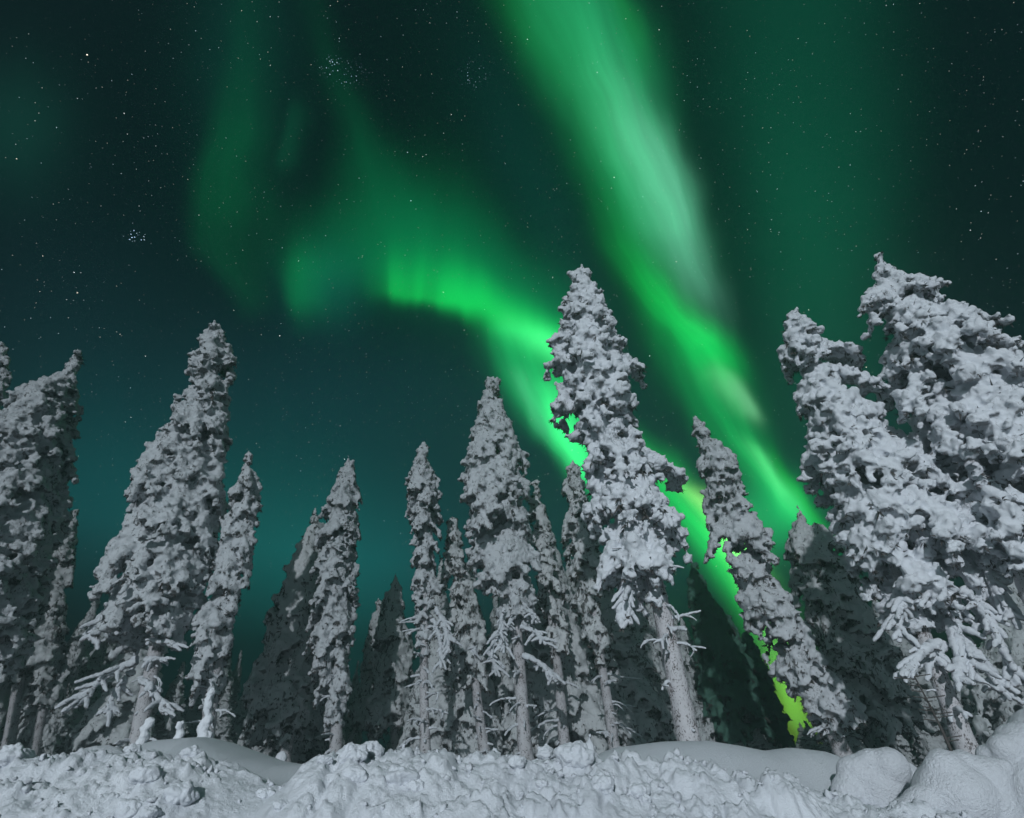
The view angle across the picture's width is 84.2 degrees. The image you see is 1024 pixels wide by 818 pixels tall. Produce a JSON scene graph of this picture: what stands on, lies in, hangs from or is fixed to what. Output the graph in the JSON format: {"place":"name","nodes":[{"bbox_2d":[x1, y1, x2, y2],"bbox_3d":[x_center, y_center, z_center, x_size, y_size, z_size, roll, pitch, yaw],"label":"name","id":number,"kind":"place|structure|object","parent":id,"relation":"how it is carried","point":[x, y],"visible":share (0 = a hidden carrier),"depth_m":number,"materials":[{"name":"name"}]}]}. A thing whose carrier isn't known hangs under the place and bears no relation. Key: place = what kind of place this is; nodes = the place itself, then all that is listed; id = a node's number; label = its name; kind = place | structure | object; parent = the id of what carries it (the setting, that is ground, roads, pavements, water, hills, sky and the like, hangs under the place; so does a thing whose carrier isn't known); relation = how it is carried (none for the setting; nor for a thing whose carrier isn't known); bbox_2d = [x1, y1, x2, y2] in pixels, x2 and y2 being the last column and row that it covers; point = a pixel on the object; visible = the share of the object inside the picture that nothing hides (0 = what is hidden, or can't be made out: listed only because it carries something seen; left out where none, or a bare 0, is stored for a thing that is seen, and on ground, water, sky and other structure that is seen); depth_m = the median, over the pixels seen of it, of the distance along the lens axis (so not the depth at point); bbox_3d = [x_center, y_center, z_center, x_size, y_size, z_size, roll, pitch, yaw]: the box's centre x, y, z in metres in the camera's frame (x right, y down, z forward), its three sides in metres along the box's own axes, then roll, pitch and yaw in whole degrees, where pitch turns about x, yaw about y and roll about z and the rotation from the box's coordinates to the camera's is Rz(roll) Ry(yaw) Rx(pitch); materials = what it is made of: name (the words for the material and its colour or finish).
{"place":"outdoors","nodes":[
{"label":"outdoors","id":0,"kind":"place"},
{"bbox_2d":[0,737,974,817],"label":"snow ground","id":1,"kind":"structure","parent":0,"point":[244,774],"depth_m":2.31,"materials":[{"name":"snow"}]},
{"bbox_2d":[0,680,11,744],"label":"forest spruce","id":2,"kind":"object","parent":1,"relation":"on","point":[5,690],"visible":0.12,"depth_m":16.45,"materials":[{"name":"green plant"}]},
{"bbox_2d":[0,684,11,739],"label":"forest spruce","id":3,"kind":"object","parent":1,"relation":"on","point":[2,730],"visible":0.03,"depth_m":16.58,"materials":[{"name":"green plant"}]},
{"bbox_2d":[0,341,12,410],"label":"snowy spruce","id":4,"kind":"object","parent":1,"relation":"on","point":[6,377],"visible":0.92,"depth_m":17.54,"materials":[{"name":"white plant"}]},
{"bbox_2d":[0,742,35,766],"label":"snow chunk","id":5,"kind":"object","parent":1,"relation":"on","point":[9,753],"visible":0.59,"depth_m":2.49,"materials":[{"name":"snow"}]},
{"bbox_2d":[0,481,68,749],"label":"snowy spruce","id":6,"kind":"object","parent":1,"relation":"on","point":[13,716],"visible":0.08,"depth_m":15.03,"materials":[{"name":"white plant"}]},
{"bbox_2d":[0,350,86,678],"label":"snowy spruce","id":7,"kind":"object","parent":1,"relation":"on","point":[39,432],"visible":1,"depth_m":14.10,"materials":[{"name":"white plant"}]},
{"bbox_2d":[21,679,75,754],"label":"forest spruce","id":8,"kind":"object","parent":1,"relation":"on","point":[50,742],"visible":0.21,"depth_m":15.41,"materials":[{"name":"grey plant"}]},
{"bbox_2d":[19,509,79,755],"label":"snowy spruce","id":9,"kind":"object","parent":1,"relation":"on","point":[46,658],"visible":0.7,"depth_m":16.16,"materials":[{"name":"white plant"}]},
{"bbox_2d":[16,597,100,754],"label":"forest spruce","id":10,"kind":"object","parent":1,"relation":"on","point":[76,660],"visible":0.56,"depth_m":16.01,"materials":[{"name":"grey plant"}]},
{"bbox_2d":[77,636,107,721],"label":"forest spruce","id":11,"kind":"object","parent":1,"relation":"on","point":[96,661],"visible":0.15,"depth_m":17.30,"materials":[{"name":"green plant"}]},
{"bbox_2d":[89,632,117,700],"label":"forest spruce","id":12,"kind":"object","parent":1,"relation":"on","point":[106,664],"visible":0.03,"depth_m":22.09,"materials":[{"name":"green plant"}]},
{"bbox_2d":[84,745,122,752],"bbox_3d":[-3.112,2.667,4.274,0.400,0.232,0.364,0,-32,0],"label":"snow hummock","id":13,"kind":"object","parent":1,"relation":"on","point":[110,749],"visible":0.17,"depth_m":4.26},
{"bbox_2d":[66,634,167,754],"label":"forest spruce","id":14,"kind":"object","parent":1,"relation":"on","point":[90,729],"visible":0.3,"depth_m":14.49,"materials":[{"name":"grey plant"}]},
{"bbox_2d":[112,796,143,817],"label":"snow chunk","id":15,"kind":"object","parent":1,"relation":"on","point":[128,807],"visible":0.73,"depth_m":2.10,"materials":[{"name":"snow"}]},
{"bbox_2d":[123,743,141,752],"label":"snow chunk","id":16,"kind":"object","parent":1,"relation":"on","point":[134,746],"visible":0.65,"depth_m":2.67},
{"bbox_2d":[135,717,154,743],"bbox_3d":[-3.941,3.528,6.073,0.141,0.399,0.136,0,-32,0],"label":"snowy stump","id":17,"kind":"object","parent":1,"relation":"on","point":[144,729],"visible":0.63,"depth_m":6.07,"materials":[{"name":"snow"}]},
{"bbox_2d":[54,320,236,746],"bbox_3d":[-7.737,2.318,13.172,2.530,11.060,2.570,15,-35,-22],"label":"snowy spruce","id":18,"kind":"object","parent":1,"relation":"on","point":[162,545],"visible":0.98,"depth_m":12.18,"materials":[{"name":"white plant"}]},
{"bbox_2d":[128,763,162,784],"bbox_3d":[-1.462,1.466,2.271,0.122,0.080,0.114,0,-32,0],"label":"snow chunk","id":19,"kind":"object","parent":1,"relation":"on","point":[149,773],"visible":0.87,"depth_m":2.24,"materials":[{"name":"snow"}]},
{"bbox_2d":[138,805,161,817],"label":"snow chunk","id":20,"kind":"object","parent":1,"relation":"on","point":[153,811],"visible":1,"depth_m":2.08,"materials":[{"name":"snow"}]},
{"bbox_2d":[152,661,188,739],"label":"forest spruce","id":21,"kind":"object","parent":1,"relation":"on","point":[164,728],"visible":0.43,"depth_m":15.87,"materials":[{"name":"green plant"}]},
{"bbox_2d":[173,721,184,738],"bbox_3d":[-3.373,3.320,5.702,0.110,0.330,0.140,0,-32,0],"label":"snowy stump","id":22,"kind":"object","parent":1,"relation":"on","point":[180,731],"visible":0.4,"depth_m":5.73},
{"bbox_2d":[164,780,199,805],"bbox_3d":[-1.288,1.501,2.211,0.130,0.092,0.117,0,-32,0],"label":"snow chunk","id":23,"kind":"object","parent":1,"relation":"on","point":[185,793],"visible":0.92,"depth_m":2.18,"materials":[{"name":"snow"}]},
{"bbox_2d":[179,745,202,756],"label":"snow chunk","id":24,"kind":"object","parent":1,"relation":"on","point":[193,750],"visible":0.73,"depth_m":2.52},
{"bbox_2d":[181,689,202,737],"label":"forest spruce","id":25,"kind":"object","parent":1,"relation":"on","point":[193,714],"visible":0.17,"depth_m":22.51,"materials":[{"name":"green plant"}]},
{"bbox_2d":[196,687,216,737],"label":"snowy sapling","id":26,"kind":"object","parent":1,"relation":"on","point":[203,726],"visible":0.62,"depth_m":6.30,"materials":[{"name":"snow"}]},
{"bbox_2d":[185,451,263,737],"bbox_3d":[-6.271,4.080,12.369,1.375,7.237,1.038,-22,-39,31],"label":"snowy spruce","id":27,"kind":"object","parent":1,"relation":"on","point":[213,620],"visible":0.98,"depth_m":12.21,"materials":[{"name":"white plant"}]},
{"bbox_2d":[215,681,237,742],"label":"forest spruce","id":28,"kind":"object","parent":1,"relation":"on","point":[225,731],"visible":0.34,"depth_m":17.44,"materials":[{"name":"grey plant"}]},
{"bbox_2d":[218,650,234,709],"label":"forest spruce","id":29,"kind":"object","parent":1,"relation":"on","point":[228,671],"visible":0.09,"depth_m":30.01,"materials":[{"name":"green plant"}]},
{"bbox_2d":[232,650,242,708],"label":"forest spruce","id":30,"kind":"object","parent":1,"relation":"on","point":[237,674],"visible":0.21,"depth_m":30.76,"materials":[{"name":"green plant"}]},
{"bbox_2d":[231,671,251,743],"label":"forest spruce","id":31,"kind":"object","parent":1,"relation":"on","point":[241,713],"visible":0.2,"depth_m":21.74,"materials":[{"name":"green plant"}]},
{"bbox_2d":[237,719,279,756],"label":"forest spruce","id":32,"kind":"object","parent":1,"relation":"on","point":[269,750],"visible":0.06,"depth_m":16.93,"materials":[{"name":"grey plant"}]},
{"bbox_2d":[256,787,275,798],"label":"snow chunk","id":33,"kind":"object","parent":1,"relation":"on","point":[262,793],"visible":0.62,"depth_m":2.35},
{"bbox_2d":[273,798,287,810],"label":"snow chunk","id":34,"kind":"object","parent":1,"relation":"on","point":[278,804],"visible":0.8,"depth_m":2.11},
{"bbox_2d":[275,751,286,760],"bbox_3d":[-1.945,2.953,4.771,0.100,0.127,0.082,0,-32,0],"label":"snow hummock","id":35,"kind":"object","parent":1,"relation":"on","point":[282,755],"visible":0.51,"depth_m":4.76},
{"bbox_2d":[238,508,324,761],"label":"snowy spruce","id":36,"kind":"object","parent":1,"relation":"on","point":[278,691],"visible":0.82,"depth_m":15.14,"materials":[{"name":"green plant"}]},
{"bbox_2d":[274,682,330,763],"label":"forest spruce","id":37,"kind":"object","parent":1,"relation":"on","point":[315,745],"visible":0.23,"depth_m":16.23,"materials":[{"name":"green plant"}]},
{"bbox_2d":[303,737,329,763],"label":"forest spruce","id":38,"kind":"object","parent":1,"relation":"on","point":[327,745],"visible":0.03,"depth_m":17.68,"materials":[{"name":"green plant"}]},
{"bbox_2d":[316,755,332,764],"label":"snow chunk","id":39,"kind":"object","parent":1,"relation":"on","point":[327,759],"visible":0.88,"depth_m":2.32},
{"bbox_2d":[301,456,362,754],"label":"snowy spruce","id":40,"kind":"object","parent":1,"relation":"on","point":[333,616],"visible":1,"depth_m":14.79,"materials":[{"name":"white plant"}]},
{"bbox_2d":[342,712,346,746],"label":"forest spruce","id":41,"kind":"object","parent":1,"relation":"on","point":[344,742],"visible":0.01,"depth_m":21.45,"materials":[{"name":"green plant"}]},
{"bbox_2d":[343,660,362,744],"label":"forest spruce","id":42,"kind":"object","parent":1,"relation":"on","point":[355,682],"visible":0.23,"depth_m":23.89,"materials":[{"name":"green plant"}]},
{"bbox_2d":[338,743,368,763],"bbox_3d":[-0.660,1.438,2.350,0.116,0.095,0.131,11,-34,-17],"label":"snow chunk","id":43,"kind":"object","parent":1,"relation":"on","point":[350,750],"visible":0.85,"depth_m":2.32,"materials":[{"name":"snow"}]},
{"bbox_2d":[342,763,368,782],"bbox_3d":[-0.621,1.446,2.241,0.120,0.078,0.098,0,-32,0],"label":"snow chunk","id":44,"kind":"object","parent":1,"relation":"on","point":[356,773],"visible":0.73,"depth_m":2.21,"materials":[{"name":"snow"}]},
{"bbox_2d":[344,598,387,743],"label":"snowy spruce","id":45,"kind":"object","parent":1,"relation":"on","point":[357,718],"visible":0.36,"depth_m":18.55,"materials":[{"name":"grey plant"}]},
{"bbox_2d":[363,740,384,757],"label":"snow chunk","id":46,"kind":"object","parent":1,"relation":"on","point":[375,747],"visible":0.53,"depth_m":2.45,"materials":[{"name":"snow"}]},
{"bbox_2d":[362,574,414,749],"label":"snowy spruce","id":47,"kind":"object","parent":1,"relation":"on","point":[387,702],"visible":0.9,"depth_m":17.46,"materials":[{"name":"green plant"}]},
{"bbox_2d":[384,681,413,751],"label":"forest spruce","id":48,"kind":"object","parent":1,"relation":"on","point":[388,744],"visible":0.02,"depth_m":22.16,"materials":[{"name":"green plant"}]},
{"bbox_2d":[385,764,419,785],"bbox_3d":[-0.439,1.473,2.261,0.142,0.093,0.132,10,-34,-15],"label":"snow chunk","id":49,"kind":"object","parent":1,"relation":"on","point":[398,775],"visible":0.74,"depth_m":2.22,"materials":[{"name":"snow"}]},
{"bbox_2d":[405,779,423,791],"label":"snow chunk","id":50,"kind":"object","parent":1,"relation":"on","point":[416,785],"visible":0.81,"depth_m":2.19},
{"bbox_2d":[403,672,431,750],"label":"forest spruce","id":51,"kind":"object","parent":1,"relation":"on","point":[414,744],"visible":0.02,"depth_m":15.26,"materials":[{"name":"grey plant"}]},
{"bbox_2d":[397,558,454,750],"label":"forest spruce","id":52,"kind":"object","parent":1,"relation":"on","point":[439,684],"visible":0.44,"depth_m":15.18,"materials":[{"name":"white plant"}]},
{"bbox_2d":[397,442,462,753],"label":"snowy spruce","id":53,"kind":"object","parent":1,"relation":"on","point":[424,494],"visible":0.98,"depth_m":13.99,"materials":[{"name":"white plant"}]},
{"bbox_2d":[440,555,508,757],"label":"forest spruce","id":54,"kind":"object","parent":1,"relation":"on","point":[460,711],"visible":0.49,"depth_m":14.57,"materials":[{"name":"grey plant"}]},
{"bbox_2d":[440,517,510,754],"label":"snowy spruce","id":55,"kind":"object","parent":1,"relation":"on","point":[463,615],"visible":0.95,"depth_m":14.36,"materials":[{"name":"white plant"}]},
{"bbox_2d":[0,734,967,817],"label":"snow rubble","id":56,"kind":"object","parent":1,"relation":"on","point":[677,796],"visible":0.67,"depth_m":2.35,"materials":[{"name":"snow"}]},
{"bbox_2d":[486,596,497,679],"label":"forest spruce","id":57,"kind":"object","parent":1,"relation":"on","point":[493,620],"visible":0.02,"depth_m":20.95,"materials":[{"name":"grey plant"}]},
{"bbox_2d":[457,376,565,760],"bbox_3d":[-0.260,3.288,13.739,2.154,10.037,2.249,13,-35,-19],"label":"snowy spruce","id":58,"kind":"object","parent":1,"relation":"on","point":[503,553],"visible":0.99,"depth_m":13.43,"materials":[{"name":"white plant"}]},
{"bbox_2d":[508,755,526,770],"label":"snow chunk","id":59,"kind":"object","parent":1,"relation":"on","point":[516,761],"visible":1,"depth_m":2.37,"materials":[{"name":"snow"}]},
{"bbox_2d":[492,596,557,758],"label":"forest spruce","id":60,"kind":"object","parent":1,"relation":"on","point":[504,685],"visible":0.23,"depth_m":15.21,"materials":[{"name":"grey plant"}]},
{"bbox_2d":[535,778,548,787],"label":"snow chunk","id":61,"kind":"object","parent":1,"relation":"on","point":[541,783],"visible":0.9,"depth_m":2.27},
{"bbox_2d":[536,743,554,758],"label":"snow chunk","id":62,"kind":"object","parent":1,"relation":"on","point":[545,751],"visible":0.89,"depth_m":2.63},
{"bbox_2d":[528,480,578,744],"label":"snowy spruce","id":63,"kind":"object","parent":1,"relation":"on","point":[554,613],"visible":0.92,"depth_m":14.43,"materials":[{"name":"white plant"}]},
{"bbox_2d":[553,740,594,768],"bbox_3d":[0.276,1.527,2.498,0.162,0.119,0.153,16,-36,-23],"label":"snow chunk","id":64,"kind":"object","parent":1,"relation":"on","point":[578,754],"visible":0.9,"depth_m":2.46,"materials":[{"name":"snow"}]},
{"bbox_2d":[527,519,621,757],"bbox_3d":[1.544,6.495,15.983,2.634,7.056,2.553,19,-37,-27],"label":"forest spruce","id":65,"kind":"object","parent":1,"relation":"on","point":[585,711],"visible":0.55,"depth_m":14.70,"materials":[{"name":"grey plant"}]},
{"bbox_2d":[565,544,591,649],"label":"forest spruce","id":66,"kind":"object","parent":1,"relation":"on","point":[572,582],"depth_m":18.19,"materials":[{"name":"grey plant"}]},
{"bbox_2d":[572,616,599,742],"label":"forest spruce","id":67,"kind":"object","parent":1,"relation":"on","point":[579,622],"visible":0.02,"depth_m":16.75,"materials":[{"name":"green plant"}]},
{"bbox_2d":[559,460,642,748],"bbox_3d":[2.087,4.728,13.947,1.768,7.827,1.051,-9,-33,14],"label":"snowy spruce","id":68,"kind":"object","parent":1,"relation":"on","point":[585,603],"visible":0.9,"depth_m":14.02,"materials":[{"name":"white plant"}]},
{"bbox_2d":[590,772,614,794],"bbox_3d":[0.355,1.518,2.288,0.102,0.091,0.115,9,-33,-14],"label":"snow chunk","id":69,"kind":"object","parent":1,"relation":"on","point":[603,782],"visible":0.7,"depth_m":2.25,"materials":[{"name":"snow"}]},
{"bbox_2d":[542,264,705,740],"bbox_3d":[1.819,1.004,10.286,2.167,10.164,2.161,21,-38,-29],"label":"snowy spruce","id":70,"kind":"object","parent":1,"relation":"on","point":[642,538],"visible":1,"depth_m":9.74,"materials":[{"name":"white plant"}]},
{"bbox_2d":[589,548,673,746],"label":"forest spruce","id":71,"kind":"object","parent":1,"relation":"on","point":[631,658],"visible":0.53,"depth_m":15.35,"materials":[{"name":"grey plant"}]},
{"bbox_2d":[627,782,650,798],"bbox_3d":[0.512,1.557,2.304,0.092,0.066,0.089,15,-35,-22],"label":"snow chunk","id":72,"kind":"object","parent":1,"relation":"on","point":[638,790],"visible":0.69,"depth_m":2.28,"materials":[{"name":"snow"}]},
{"bbox_2d":[641,793,651,802],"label":"snow chunk","id":73,"kind":"object","parent":1,"relation":"on","point":[645,797],"visible":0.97,"depth_m":2.25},
{"bbox_2d":[631,596,671,714],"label":"forest spruce","id":74,"kind":"object","parent":1,"relation":"on","point":[643,625],"visible":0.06,"depth_m":17.11,"materials":[{"name":"grey plant"}]},
{"bbox_2d":[646,638,676,740],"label":"forest spruce","id":75,"kind":"object","parent":1,"relation":"on","point":[670,730],"visible":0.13,"depth_m":15.89,"materials":[{"name":"green plant"}]},
{"bbox_2d":[645,593,721,741],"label":"forest spruce","id":76,"kind":"object","parent":1,"relation":"on","point":[706,731],"visible":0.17,"depth_m":16.46,"materials":[{"name":"green plant"}]},
{"bbox_2d":[670,608,696,687],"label":"forest spruce","id":77,"kind":"object","parent":1,"relation":"on","point":[680,634],"visible":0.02,"depth_m":18.67,"materials":[{"name":"green plant"}]},
{"bbox_2d":[679,614,700,690],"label":"forest spruce","id":78,"kind":"object","parent":1,"relation":"on","point":[686,637],"visible":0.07,"depth_m":18.61,"materials":[{"name":"grey plant"}]},
{"bbox_2d":[686,562,776,746],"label":"green spruce","id":79,"kind":"object","parent":1,"relation":"on","point":[724,662],"visible":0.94,"depth_m":15.94,"materials":[{"name":"green plant"}]},
{"bbox_2d":[725,697,775,749],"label":"forest spruce","id":80,"kind":"object","parent":1,"relation":"on","point":[760,742],"visible":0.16,"depth_m":15.22,"materials":[{"name":"green plant"}]},
{"bbox_2d":[741,632,795,748],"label":"green spruce","id":81,"kind":"object","parent":1,"relation":"on","point":[778,725],"visible":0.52,"depth_m":16.95,"materials":[{"name":"green plant"}]},
{"bbox_2d":[691,415,867,756],"bbox_3d":[5.273,3.465,11.977,2.334,7.851,1.406,0,-32,0],"label":"snowy spruce","id":82,"kind":"object","parent":1,"relation":"on","point":[830,702],"visible":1,"depth_m":11.46,"materials":[{"name":"white plant"}]},
{"bbox_2d":[795,723,803,747],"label":"forest spruce","id":83,"kind":"object","parent":1,"relation":"on","point":[800,729],"visible":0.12,"depth_m":25.91,"materials":[{"name":"grey plant"}]},
{"bbox_2d":[799,721,820,750],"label":"forest spruce","id":84,"kind":"object","parent":1,"relation":"on","point":[807,742],"visible":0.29,"depth_m":14.61,"materials":[{"name":"green plant"}]},
{"bbox_2d":[819,723,865,753],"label":"forest spruce","id":85,"kind":"object","parent":1,"relation":"on","point":[854,742],"visible":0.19,"depth_m":12.65,"materials":[{"name":"green plant"}]},
{"bbox_2d":[783,505,935,752],"bbox_3d":[8.758,5.700,14.675,2.597,6.918,1.976,0,-32,0],"label":"snowy spruce","id":86,"kind":"object","parent":1,"relation":"on","point":[840,618],"visible":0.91,"depth_m":14.10,"materials":[{"name":"green plant"}]},
{"bbox_2d":[830,747,916,807],"bbox_3d":[1.925,1.993,2.984,0.482,0.366,0.312,-10,-34,15],"label":"snow boulder","id":87,"kind":"object","parent":1,"relation":"on","point":[881,777],"visible":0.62,"depth_m":2.91,"materials":[{"name":"snow"}]},
{"bbox_2d":[869,723,915,766],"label":"forest spruce","id":88,"kind":"object","parent":1,"relation":"on","point":[902,743],"visible":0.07,"depth_m":15.25,"materials":[{"name":"grey plant"}]},
{"bbox_2d":[776,307,1023,754],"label":"snowy spruce","id":89,"kind":"object","parent":1,"relation":"on","point":[896,528],"visible":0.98,"depth_m":8.54,"materials":[{"name":"white plant"}]},
{"bbox_2d":[903,734,914,764],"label":"forest spruce","id":90,"kind":"object","parent":1,"relation":"on","point":[910,747],"visible":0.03,"depth_m":17.70,"materials":[{"name":"green plant"}]},
{"bbox_2d":[871,598,984,763],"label":"forest spruce","id":91,"kind":"object","parent":1,"relation":"on","point":[927,742],"visible":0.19,"depth_m":15.39,"materials":[{"name":"grey plant"}]},
{"bbox_2d":[894,674,961,750],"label":"bare sapling","id":92,"kind":"object","parent":1,"relation":"on","point":[941,729],"visible":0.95,"depth_m":6.18,"materials":[{"name":"bark"},{"name":"bare wood"}]},
{"bbox_2d":[911,736,952,766],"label":"forest spruce","id":93,"kind":"object","parent":1,"relation":"on","point":[918,754],"visible":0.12,"depth_m":15.32,"materials":[{"name":"green plant"}]},
{"bbox_2d":[857,251,1023,602],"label":"snowy spruce","id":94,"kind":"object","parent":1,"relation":"on","point":[952,373],"visible":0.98,"depth_m":8.80,"materials":[{"name":"white plant"}]},
{"bbox_2d":[895,748,1023,817],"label":"snow boulder","id":95,"kind":"object","parent":1,"relation":"on","point":[976,786],"visible":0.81,"depth_m":2.46,"materials":[{"name":"snow"}]},
{"bbox_2d":[947,672,986,742],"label":"forest spruce","id":96,"kind":"object","parent":1,"relation":"on","point":[965,703],"visible":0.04,"depth_m":15.77,"materials":[{"name":"green plant"}]},
{"bbox_2d":[963,704,972,712],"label":"forest spruce","id":97,"kind":"object","parent":1,"relation":"on","point":[969,710],"visible":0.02,"depth_m":15.74,"materials":[{"name":"green plant"}]},
{"bbox_2d":[970,704,998,730],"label":"forest spruce","id":98,"kind":"object","parent":1,"relation":"on","point":[994,721],"depth_m":15.61,"materials":[{"name":"green plant"}]},
{"bbox_2d":[955,573,1023,743],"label":"snowy spruce","id":99,"kind":"object","parent":1,"relation":"on","point":[989,703],"visible":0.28,"depth_m":13.79,"materials":[{"name":"white plant"}]},
{"bbox_2d":[975,708,1023,807],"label":"snow mound","id":100,"kind":"object","parent":1,"relation":"on","point":[1005,741],"visible":0.6,"depth_m":3.16,"materials":[{"name":"snow"}]},
{"bbox_2d":[0,0,1023,767],"label":"sky","id":101,"kind":"structure","parent":0,"point":[383,210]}
]}

